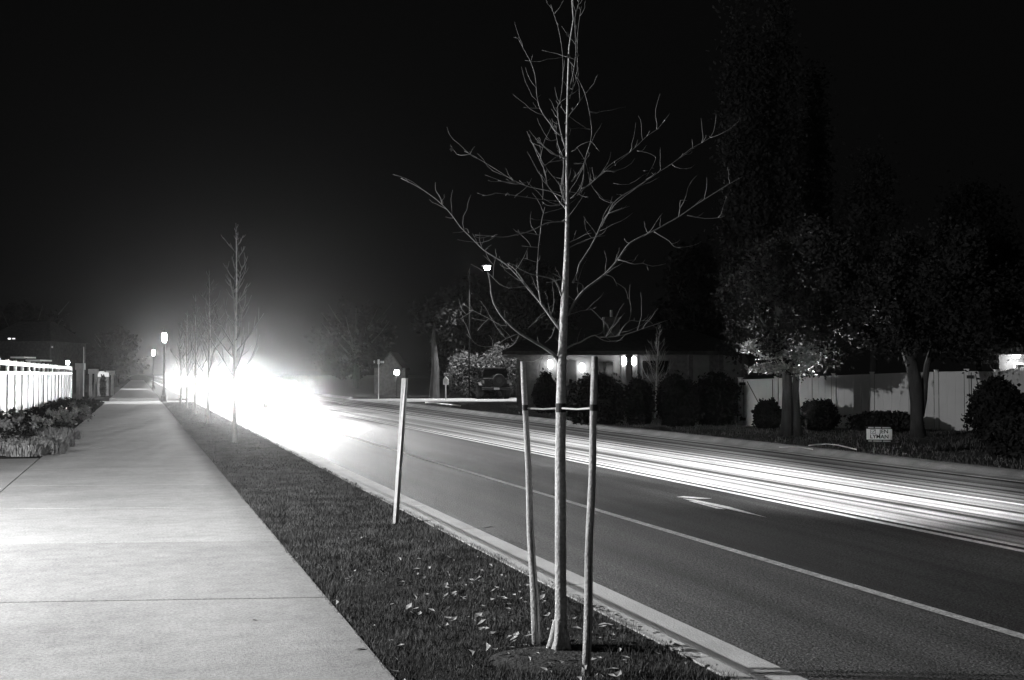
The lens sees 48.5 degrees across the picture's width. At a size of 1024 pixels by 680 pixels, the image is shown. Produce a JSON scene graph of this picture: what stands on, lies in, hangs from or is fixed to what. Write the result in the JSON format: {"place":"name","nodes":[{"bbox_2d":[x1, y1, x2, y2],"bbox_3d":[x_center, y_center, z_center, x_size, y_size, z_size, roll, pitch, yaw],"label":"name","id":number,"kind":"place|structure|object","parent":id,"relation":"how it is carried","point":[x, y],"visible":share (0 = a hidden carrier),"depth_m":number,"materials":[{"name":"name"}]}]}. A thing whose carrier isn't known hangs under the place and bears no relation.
{"place":"outdoors","nodes":[
{"label":"outdoors","id":0,"kind":"place"},
{"bbox_2d":[0,458,38,492],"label":"path side apron","id":1,"kind":"object","parent":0,"point":[11,470],"visible":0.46,"depth_m":19.81,"materials":[{"name":"concrete"}]},
{"bbox_2d":[0,409,96,458],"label":"bed soil","id":2,"kind":"structure","parent":0,"point":[10,457],"depth_m":22.73,"materials":[{"name":"black soil"}]},
{"bbox_2d":[0,415,20,431],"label":"leafy shrub","id":3,"kind":"object","parent":2,"relation":"on","point":[1,423],"visible":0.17,"depth_m":29.80,"materials":[{"name":"grey plant"}]},
{"bbox_2d":[3,407,26,422],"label":"leafy shrub","id":4,"kind":"object","parent":2,"relation":"on","point":[21,413],"visible":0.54,"depth_m":35.05,"materials":[{"name":"grey plant"}]},
{"bbox_2d":[0,435,35,442],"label":"ornamental grass","id":5,"kind":"object","parent":2,"relation":"on","point":[20,439],"depth_m":24.79,"materials":[{"name":"plant"}]},
{"bbox_2d":[2,416,36,433],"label":"leafy shrub","id":6,"kind":"object","parent":2,"relation":"on","point":[19,420],"visible":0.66,"depth_m":29.35,"materials":[{"name":"grey plant"}]},
{"bbox_2d":[0,438,62,456],"bbox_3d":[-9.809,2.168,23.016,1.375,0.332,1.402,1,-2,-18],"label":"ornamental grass","id":7,"kind":"object","parent":2,"relation":"on","point":[27,448],"depth_m":22.73,"materials":[{"name":"plant"}]},
{"bbox_2d":[0,359,71,419],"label":"panel fence","id":8,"kind":"object","parent":2,"relation":"on","point":[22,390],"visible":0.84,"depth_m":44.13,"materials":[{"name":"wood"}]},
{"bbox_2d":[21,413,53,434],"bbox_3d":[-12.737,2.263,30.508,0.852,0.756,0.671,1,-2,-18],"label":"leafy shrub","id":9,"kind":"object","parent":2,"relation":"on","point":[38,419],"visible":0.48,"depth_m":30.44,"materials":[{"name":"grey plant"}]},
{"bbox_2d":[21,433,68,442],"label":"ornamental grass","id":10,"kind":"object","parent":2,"relation":"on","point":[38,437],"depth_m":25.09,"materials":[{"name":"plant"}]},
{"bbox_2d":[30,427,60,436],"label":"ornamental grass","id":11,"kind":"object","parent":2,"relation":"on","point":[45,431],"depth_m":28.66,"materials":[{"name":"plant"}]},
{"bbox_2d":[31,408,60,424],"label":"leafy shrub","id":12,"kind":"object","parent":2,"relation":"on","point":[53,413],"visible":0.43,"depth_m":35.07,"materials":[{"name":"grey plant"}]},
{"bbox_2d":[0,395,103,441],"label":"ground cover","id":13,"kind":"object","parent":2,"relation":"on","point":[93,403],"visible":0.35,"depth_m":38.88,"materials":[{"name":"grey plant"}]},
{"bbox_2d":[34,438,75,454],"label":"ornamental grass","id":14,"kind":"object","parent":2,"relation":"in","point":[56,449],"depth_m":23.34,"materials":[{"name":"plant"}]},
{"bbox_2d":[49,406,70,420],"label":"leafy shrub","id":15,"kind":"object","parent":2,"relation":"on","point":[61,409],"visible":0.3,"depth_m":37.17,"materials":[{"name":"grey plant"}]},
{"bbox_2d":[54,407,77,424],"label":"leafy shrub","id":16,"kind":"object","parent":2,"relation":"on","point":[69,421],"visible":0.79,"depth_m":35.11,"materials":[{"name":"grey plant"}]},
{"bbox_2d":[43,427,88,439],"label":"ornamental grass","id":17,"kind":"object","parent":2,"relation":"on","point":[69,431],"depth_m":28.68,"materials":[{"name":"plant"}]},
{"bbox_2d":[68,400,89,408],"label":"leafy shrub","id":18,"kind":"object","parent":2,"relation":"on","point":[72,403],"visible":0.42,"depth_m":46.41,"materials":[{"name":"grey plant"}]},
{"bbox_2d":[75,347,85,399],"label":"gate frame","id":19,"kind":"object","parent":2,"relation":"on","point":[80,368],"visible":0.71,"depth_m":61.90,"materials":[{"name":"metal"}]},
{"bbox_2d":[73,406,94,421],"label":"leafy shrub","id":20,"kind":"object","parent":2,"relation":"on","point":[85,411],"visible":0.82,"depth_m":39.30,"materials":[{"name":"grey plant"}]},
{"bbox_2d":[44,433,83,446],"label":"ornamental grass","id":21,"kind":"object","parent":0,"point":[59,437],"depth_m":25.61,"materials":[{"name":"plant"}]},
{"bbox_2d":[72,379,131,398],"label":"field","id":22,"kind":"structure","parent":0,"point":[123,382],"depth_m":129.95,"materials":[{"name":"grey plant"}]},
{"bbox_2d":[10,357,51,371],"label":"carport","id":23,"kind":"object","parent":22,"relation":"on","point":[26,359],"visible":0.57,"depth_m":75.42,"materials":[{"name":"grey"}]},
{"bbox_2d":[0,299,75,333],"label":"background tree","id":24,"kind":"object","parent":22,"relation":"on","point":[12,313],"visible":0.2,"depth_m":109.08,"materials":[{"name":"black plant"}]},
{"bbox_2d":[0,321,89,392],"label":"hillside house","id":25,"kind":"structure","parent":22,"relation":"on","point":[56,343],"depth_m":96.37,"materials":[{"name":"brick"}]},
{"bbox_2d":[88,369,98,396],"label":"gate frame","id":26,"kind":"object","parent":22,"relation":"on","point":[95,372],"visible":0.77,"depth_m":83.89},
{"bbox_2d":[84,371,109,396],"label":"wall","id":27,"kind":"structure","parent":22,"relation":"on","point":[106,375],"depth_m":86.86,"materials":[{"name":"concrete"}]},
{"bbox_2d":[106,371,114,395],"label":"gate frame","id":28,"kind":"object","parent":22,"relation":"on","point":[112,373],"visible":0.49,"depth_m":87.89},
{"bbox_2d":[86,325,149,386],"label":"background tree","id":29,"kind":"object","parent":22,"relation":"on","point":[119,345],"visible":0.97,"depth_m":148.64,"materials":[{"name":"grey plant"}]},
{"bbox_2d":[99,374,106,396],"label":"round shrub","id":30,"kind":"object","parent":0,"point":[103,389],"visible":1,"depth_m":82.87,"materials":[{"name":"grey plant"}]},
{"bbox_2d":[109,380,158,400],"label":"path beyond corner","id":31,"kind":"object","parent":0,"point":[136,390],"visible":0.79,"depth_m":95.19,"materials":[{"name":"concrete"}]},
{"bbox_2d":[0,404,277,543],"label":"path","id":32,"kind":"structure","parent":0,"point":[136,473],"depth_m":15.82,"materials":[{"name":"concrete"}]},
{"bbox_2d":[144,380,183,398],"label":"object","id":33,"kind":"object","parent":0,"point":[157,390],"visible":0.84,"depth_m":106.73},
{"bbox_2d":[151,347,154,388],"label":"street lamp","id":34,"kind":"object","parent":33,"relation":"on","point":[152,386],"visible":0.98,"depth_m":121.95,"materials":[{"name":"black metal"}]},
{"bbox_2d":[0,541,395,679],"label":"sidewalk","id":35,"kind":"structure","parent":0,"point":[140,611],"depth_m":7.71,"materials":[{"name":"concrete"}]},
{"bbox_2d":[162,402,738,679],"bbox_3d":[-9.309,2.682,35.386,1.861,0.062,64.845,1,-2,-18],"label":"grass","id":36,"kind":"structure","parent":0,"point":[218,426],"depth_m":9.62,"materials":[{"name":"grey plant"}]},
{"bbox_2d":[170,325,191,403],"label":"street tree","id":37,"kind":"object","parent":36,"relation":"on","point":[181,372],"visible":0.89,"depth_m":62.86,"materials":[{"name":"grey plant"}]},
{"bbox_2d":[178,314,200,407],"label":"street tree","id":38,"kind":"object","parent":36,"relation":"on","point":[187,379],"visible":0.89,"depth_m":54.80,"materials":[{"name":"grey plant"}]},
{"bbox_2d":[185,295,207,413],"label":"street tree","id":39,"kind":"object","parent":36,"relation":"on","point":[195,376],"visible":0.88,"depth_m":46.76,"materials":[{"name":"grey plant"}]},
{"bbox_2d":[185,272,227,422],"bbox_3d":[-10.003,0.270,37.696,1.373,5.203,1.166,1,-2,-31],"label":"street tree","id":40,"kind":"object","parent":36,"relation":"on","point":[209,358],"visible":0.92,"depth_m":37.73,"materials":[{"name":"grey plant"}]},
{"bbox_2d":[204,224,262,442],"bbox_3d":[-6.755,-0.130,27.593,1.400,5.403,1.190,-1,-2,17],"label":"street tree","id":41,"kind":"object","parent":36,"relation":"on","point":[234,414],"visible":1,"depth_m":27.47,"materials":[{"name":"grey plant"}]},
{"bbox_2d":[393,378,407,523],"bbox_3d":[-1.244,1.248,12.603,0.192,1.649,0.049,-1,-2,21],"label":"marker post","id":42,"kind":"object","parent":36,"relation":"on","point":[403,401],"visible":0.9,"depth_m":12.59,"materials":[{"name":"metal"}]},
{"bbox_2d":[300,529,720,679],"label":"fallen leaves","id":43,"kind":"object","parent":36,"relation":"on","point":[485,646],"visible":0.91,"depth_m":7.32,"materials":[{"name":"grey plant"}]},
{"bbox_2d":[520,361,540,644],"bbox_3d":[0.114,1.029,6.977,0.143,1.798,0.055,1,-2,-34],"label":"tree stake","id":44,"kind":"object","parent":36,"relation":"on","point":[535,617],"visible":0.97,"depth_m":6.96,"materials":[{"name":"grey wood"}]},
{"bbox_2d":[527,407,555,409],"bbox_3d":[0.188,0.416,6.920,0.241,0.018,0.012,-1,-2,27],"label":"tie strap","id":45,"kind":"object","parent":44,"relation":"attached to","point":[541,408],"visible":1,"depth_m":6.92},
{"bbox_2d":[489,646,605,672],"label":"tree pit soil","id":46,"kind":"object","parent":36,"relation":"on","point":[545,655],"visible":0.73,"depth_m":6.60,"materials":[{"name":"grey soil"}]},
{"bbox_2d":[396,1,743,650],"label":"young tree","id":47,"kind":"object","parent":46,"relation":"on","point":[559,638],"visible":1,"depth_m":6.85,"materials":[{"name":"grey plant"}]},
{"bbox_2d":[582,356,597,675],"bbox_3d":[0.433,1.000,6.309,0.117,1.817,0.051,-2,-2,45],"label":"tree stake","id":48,"kind":"object","parent":36,"relation":"on","point":[588,609],"visible":1,"depth_m":6.29,"materials":[{"name":"grey wood"}]},
{"bbox_2d":[562,407,589,409],"bbox_3d":[0.373,0.394,6.585,0.012,0.029,0.583,0,-2,-16],"label":"tie strap","id":49,"kind":"object","parent":48,"relation":"attached to","point":[576,408],"visible":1,"depth_m":6.57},
{"bbox_2d":[0,0,1023,375],"label":"sky","id":50,"kind":"structure","parent":0,"point":[136,135],"materials":[{"name":"black"}]},
{"bbox_2d":[86,375,964,400],"bbox_3d":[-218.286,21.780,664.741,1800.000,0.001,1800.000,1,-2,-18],"label":"ground","id":51,"kind":"structure","parent":0,"point":[138,377],"depth_m":625.43,"materials":[{"name":"soil"}]},
{"bbox_2d":[151,380,806,679],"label":"kerb","id":52,"kind":"structure","parent":51,"relation":"on","point":[706,649],"depth_m":8.87,"materials":[{"name":"concrete"}]},
{"bbox_2d":[197,380,1023,481],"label":"kerb","id":53,"kind":"structure","parent":51,"relation":"on","point":[1009,474],"depth_m":25.86,"materials":[{"name":"concrete"}]},
{"bbox_2d":[100,395,964,403],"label":"side street","id":54,"kind":"structure","parent":0,"point":[368,400],"depth_m":75.80,"materials":[{"name":"grey asphalt"}]},
{"bbox_2d":[160,328,166,401],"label":"street lamp","id":55,"kind":"object","parent":54,"relation":"on","point":[163,397],"visible":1,"depth_m":70.94,"materials":[{"name":"black metal"}]},
{"bbox_2d":[373,359,384,398],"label":"street name sign","id":56,"kind":"object","parent":54,"relation":"on","point":[378,361],"visible":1,"depth_m":78.41,"materials":[{"name":"metal"}]},
{"bbox_2d":[443,376,448,398],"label":"mailbox","id":57,"kind":"object","parent":54,"relation":"on","point":[445,381],"visible":1,"depth_m":77.75,"materials":[{"name":"metal"}]},
{"bbox_2d":[468,264,491,397],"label":"tall street lamp","id":58,"kind":"object","parent":54,"relation":"on","point":[469,332],"visible":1,"depth_m":81.20,"materials":[{"name":"black metal"}]},
{"bbox_2d":[465,366,511,398],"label":"parked offroader","id":59,"kind":"object","parent":54,"relation":"on","point":[493,378],"visible":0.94,"depth_m":80.40,"materials":[{"name":"black paint"}]},
{"bbox_2d":[472,368,507,377],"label":"windows","id":60,"kind":"structure","parent":59,"relation":"in","point":[477,372],"depth_m":80.53,"materials":[{"name":"black glass"}]},
{"bbox_2d":[191,378,964,396],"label":"lawn beyond","id":61,"kind":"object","parent":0,"point":[418,387],"visible":0.09,"depth_m":141.04,"materials":[{"name":"grey plant"}]},
{"bbox_2d":[304,296,397,388],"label":"background tree","id":62,"kind":"object","parent":61,"relation":"on","point":[366,349],"visible":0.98,"depth_m":129.31,"materials":[{"name":"grey plant"}]},
{"bbox_2d":[374,351,409,394],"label":"garage","id":63,"kind":"structure","parent":61,"relation":"on","point":[388,372],"depth_m":87.96,"materials":[{"name":"brick"}]},
{"bbox_2d":[374,368,404,394],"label":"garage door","id":64,"kind":"structure","parent":63,"relation":"in","point":[387,376],"depth_m":87.95,"materials":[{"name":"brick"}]},
{"bbox_2d":[407,293,464,398],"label":"old tree","id":65,"kind":"object","parent":61,"relation":"on","point":[435,314],"visible":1,"depth_m":81.66,"materials":[{"name":"grey plant"}]},
{"bbox_2d":[444,346,485,396],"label":"wild bush","id":66,"kind":"object","parent":61,"relation":"on","point":[457,375],"visible":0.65,"depth_m":83.19,"materials":[{"name":"grey plant"}]},
{"bbox_2d":[426,272,509,379],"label":"background tree","id":67,"kind":"object","parent":61,"relation":"on","point":[460,332],"visible":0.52,"depth_m":96.72,"materials":[{"name":"black plant"}]},
{"bbox_2d":[479,341,516,396],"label":"wild bush","id":68,"kind":"object","parent":61,"relation":"on","point":[492,358],"visible":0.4,"depth_m":84.06,"materials":[{"name":"grey plant"}]},
{"bbox_2d":[485,258,583,358],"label":"background tree","id":69,"kind":"object","parent":61,"relation":"on","point":[528,313],"visible":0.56,"depth_m":91.02,"materials":[{"name":"black plant"}]},
{"bbox_2d":[144,376,1023,679],"bbox_3d":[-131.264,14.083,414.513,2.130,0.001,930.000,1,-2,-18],"label":"bike lane","id":70,"kind":"structure","parent":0,"point":[806,626],"depth_m":9.44,"materials":[{"name":"grey asphalt"}]},
{"bbox_2d":[148,376,1023,633],"bbox_3d":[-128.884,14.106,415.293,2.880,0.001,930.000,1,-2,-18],"label":"road","id":71,"kind":"structure","parent":0,"point":[978,581],"depth_m":13.01,"materials":[{"name":"grey asphalt"}]},
{"bbox_2d":[171,383,1023,638],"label":"road edge line","id":72,"kind":"object","parent":71,"relation":"on","point":[959,617],"visible":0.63,"depth_m":10.71,"materials":[{"name":"paint"}]},
{"bbox_2d":[188,383,1023,551],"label":"road centre line","id":73,"kind":"object","parent":71,"relation":"on","point":[990,544],"visible":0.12,"depth_m":15.83,"materials":[{"name":"paint"}]},
{"bbox_2d":[680,496,763,516],"bbox_3d":[2.812,2.229,15.285,0.430,0.001,2.552,0,-2,-11],"label":"road worn paint","id":74,"kind":"object","parent":71,"relation":"on","point":[712,504],"visible":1,"depth_m":15.46,"materials":[{"name":"white paint"}]},
{"bbox_2d":[152,376,1023,548],"bbox_3d":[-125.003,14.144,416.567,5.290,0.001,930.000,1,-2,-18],"label":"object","id":75,"kind":"structure","parent":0,"point":[999,521],"depth_m":20.32,"materials":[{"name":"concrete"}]},
{"bbox_2d":[190,381,1023,504],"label":"trails","id":76,"kind":"object","parent":75,"relation":"on","point":[758,465],"visible":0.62,"depth_m":21.01,"materials":[{"name":"paint"}]},
{"bbox_2d":[406,398,1023,469],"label":"lawn","id":77,"kind":"structure","parent":0,"point":[925,441],"depth_m":29.75,"materials":[{"name":"black plant"}]},
{"bbox_2d":[425,402,460,405],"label":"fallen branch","id":78,"kind":"object","parent":77,"relation":"on","point":[443,403],"visible":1,"depth_m":60.97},
{"bbox_2d":[531,368,556,412],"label":"clipped shrub","id":79,"kind":"object","parent":77,"relation":"on","point":[544,390],"visible":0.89,"depth_m":48.77,"materials":[{"name":"black plant"}]},
{"bbox_2d":[566,369,626,425],"bbox_3d":[2.791,1.889,37.577,2.355,1.886,2.041,0,-2,0],"label":"clipped shrub","id":80,"kind":"object","parent":77,"relation":"on","point":[609,400],"visible":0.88,"depth_m":37.09,"materials":[{"name":"black plant"}]},
{"bbox_2d":[502,310,752,406],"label":"house","id":81,"kind":"structure","parent":77,"relation":"on","point":[687,355],"depth_m":60.02,"materials":[{"name":"brick"}]},
{"bbox_2d":[566,361,576,392],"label":"door","id":82,"kind":"structure","parent":81,"relation":"in","point":[571,366],"depth_m":59.95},
{"bbox_2d":[598,360,614,383],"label":"window","id":83,"kind":"structure","parent":81,"relation":"in","point":[609,365],"depth_m":59.95,"materials":[{"name":"glass"}]},
{"bbox_2d":[641,359,669,382],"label":"window","id":84,"kind":"structure","parent":81,"relation":"in","point":[646,367],"depth_m":59.95,"materials":[{"name":"glass"}]},
{"bbox_2d":[622,372,655,425],"bbox_3d":[4.128,1.924,37.232,1.175,1.769,1.081,0,-2,0],"label":"conical shrub","id":85,"kind":"object","parent":77,"relation":"on","point":[638,403],"visible":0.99,"depth_m":36.97,"materials":[{"name":"black plant"}]},
{"bbox_2d":[641,322,673,417],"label":"yard tree","id":86,"kind":"object","parent":77,"relation":"on","point":[657,363],"visible":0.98,"depth_m":44.10,"materials":[{"name":"grey plant"}]},
{"bbox_2d":[652,370,704,426],"bbox_3d":[5.303,1.861,36.333,1.667,1.837,1.446,0,-2,0],"label":"clipped shrub","id":87,"kind":"object","parent":77,"relation":"on","point":[677,403],"visible":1,"depth_m":35.94,"materials":[{"name":"black plant"}]},
{"bbox_2d":[641,234,731,354],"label":"background tree","id":88,"kind":"object","parent":77,"relation":"on","point":[686,280],"visible":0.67,"depth_m":73.32,"materials":[{"name":"black plant"}]},
{"bbox_2d":[691,369,743,425],"bbox_3d":[6.665,1.862,37.253,1.897,1.895,1.674,0,-2,0],"label":"clipped shrub","id":89,"kind":"object","parent":77,"relation":"on","point":[717,396],"visible":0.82,"depth_m":36.82,"materials":[{"name":"black plant"}]},
{"bbox_2d":[699,0,785,378],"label":"poplar","id":90,"kind":"object","parent":77,"relation":"on","point":[743,220],"visible":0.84,"depth_m":51.84,"materials":[{"name":"black plant"}]},
{"bbox_2d":[751,398,781,428],"bbox_3d":[7.904,2.269,35.130,1.001,0.989,0.957,1,-2,-27],"label":"garden bush","id":91,"kind":"object","parent":77,"relation":"on","point":[767,413],"visible":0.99,"depth_m":34.88,"materials":[{"name":"black plant"}]},
{"bbox_2d":[756,0,813,377],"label":"poplar","id":92,"kind":"object","parent":77,"relation":"on","point":[782,79],"visible":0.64,"depth_m":53.93,"materials":[{"name":"black plant"}]},
{"bbox_2d":[710,213,888,435],"bbox_3d":[8.075,-0.477,31.261,5.029,6.241,4.713,1,-2,-18],"label":"leafy tree","id":93,"kind":"object","parent":77,"relation":"on","point":[779,280],"visible":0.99,"depth_m":30.55,"materials":[{"name":"grey plant"}]},
{"bbox_2d":[793,50,845,375],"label":"poplar","id":94,"kind":"object","parent":77,"relation":"on","point":[817,200],"visible":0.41,"depth_m":59.95,"materials":[{"name":"black plant"}]},
{"bbox_2d":[800,398,841,430],"bbox_3d":[9.127,2.198,33.744,1.299,1.029,1.190,0,-2,0],"label":"garden bush","id":95,"kind":"object","parent":77,"relation":"on","point":[821,414],"visible":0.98,"depth_m":33.46,"materials":[{"name":"black plant"}]},
{"bbox_2d":[808,443,856,449],"bbox_3d":[7.225,2.372,25.297,0.747,0.030,1.838,1,-2,-18],"label":"storm drain inlet","id":96,"kind":"object","parent":77,"relation":"on","point":[832,444],"visible":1,"depth_m":25.89,"materials":[{"name":"grey concrete"}]},
{"bbox_2d":[824,134,919,406],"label":"background tree","id":97,"kind":"object","parent":77,"relation":"on","point":[872,203],"visible":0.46,"depth_m":57.72,"materials":[{"name":"black plant"}]},
{"bbox_2d":[866,426,891,454],"bbox_3d":[7.584,2.140,23.488,0.508,0.716,0.023,0,-2,14],"label":"yard sign","id":98,"kind":"object","parent":77,"relation":"on","point":[879,434],"visible":0.98,"depth_m":23.49,"materials":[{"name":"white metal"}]},
{"bbox_2d":[737,365,1023,430],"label":"white fence","id":99,"kind":"object","parent":77,"relation":"on","point":[854,394],"visible":0.53,"depth_m":35.59,"materials":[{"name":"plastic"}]},
{"bbox_2d":[843,410,924,432],"bbox_3d":[10.870,2.376,33.237,2.257,0.683,2.030,0,-2,0],"label":"garden bush","id":100,"kind":"object","parent":77,"relation":"on","point":[898,421],"visible":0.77,"depth_m":32.73,"materials":[{"name":"black plant"}]},
{"bbox_2d":[830,214,1023,437],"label":"dark tree","id":101,"kind":"object","parent":77,"relation":"on","point":[926,314],"visible":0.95,"depth_m":29.75,"materials":[{"name":"black plant"}]},
{"bbox_2d":[911,162,1023,370],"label":"background tree","id":102,"kind":"object","parent":77,"relation":"on","point":[977,209],"visible":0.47,"depth_m":47.53,"materials":[{"name":"black plant"}]},
{"bbox_2d":[960,372,1023,439],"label":"garden bush","id":103,"kind":"object","parent":77,"relation":"on","point":[990,399],"visible":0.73,"depth_m":28.91,"materials":[{"name":"black plant"}]},
{"bbox_2d":[969,317,1023,370],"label":"neighbour house","id":104,"kind":"structure","parent":77,"relation":"on","point":[1014,359],"depth_m":46.01,"materials":[{"name":"paint"}]},
{"bbox_2d":[980,344,1023,371],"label":"lit sapling","id":105,"kind":"object","parent":77,"relation":"on","point":[1018,349],"visible":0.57,"depth_m":44.93,"materials":[{"name":"black plant"}]},
{"bbox_2d":[982,412,1023,458],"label":"garden bush","id":106,"kind":"object","parent":77,"relation":"on","point":[1003,437],"visible":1,"depth_m":22.71,"materials":[{"name":"black plant"}]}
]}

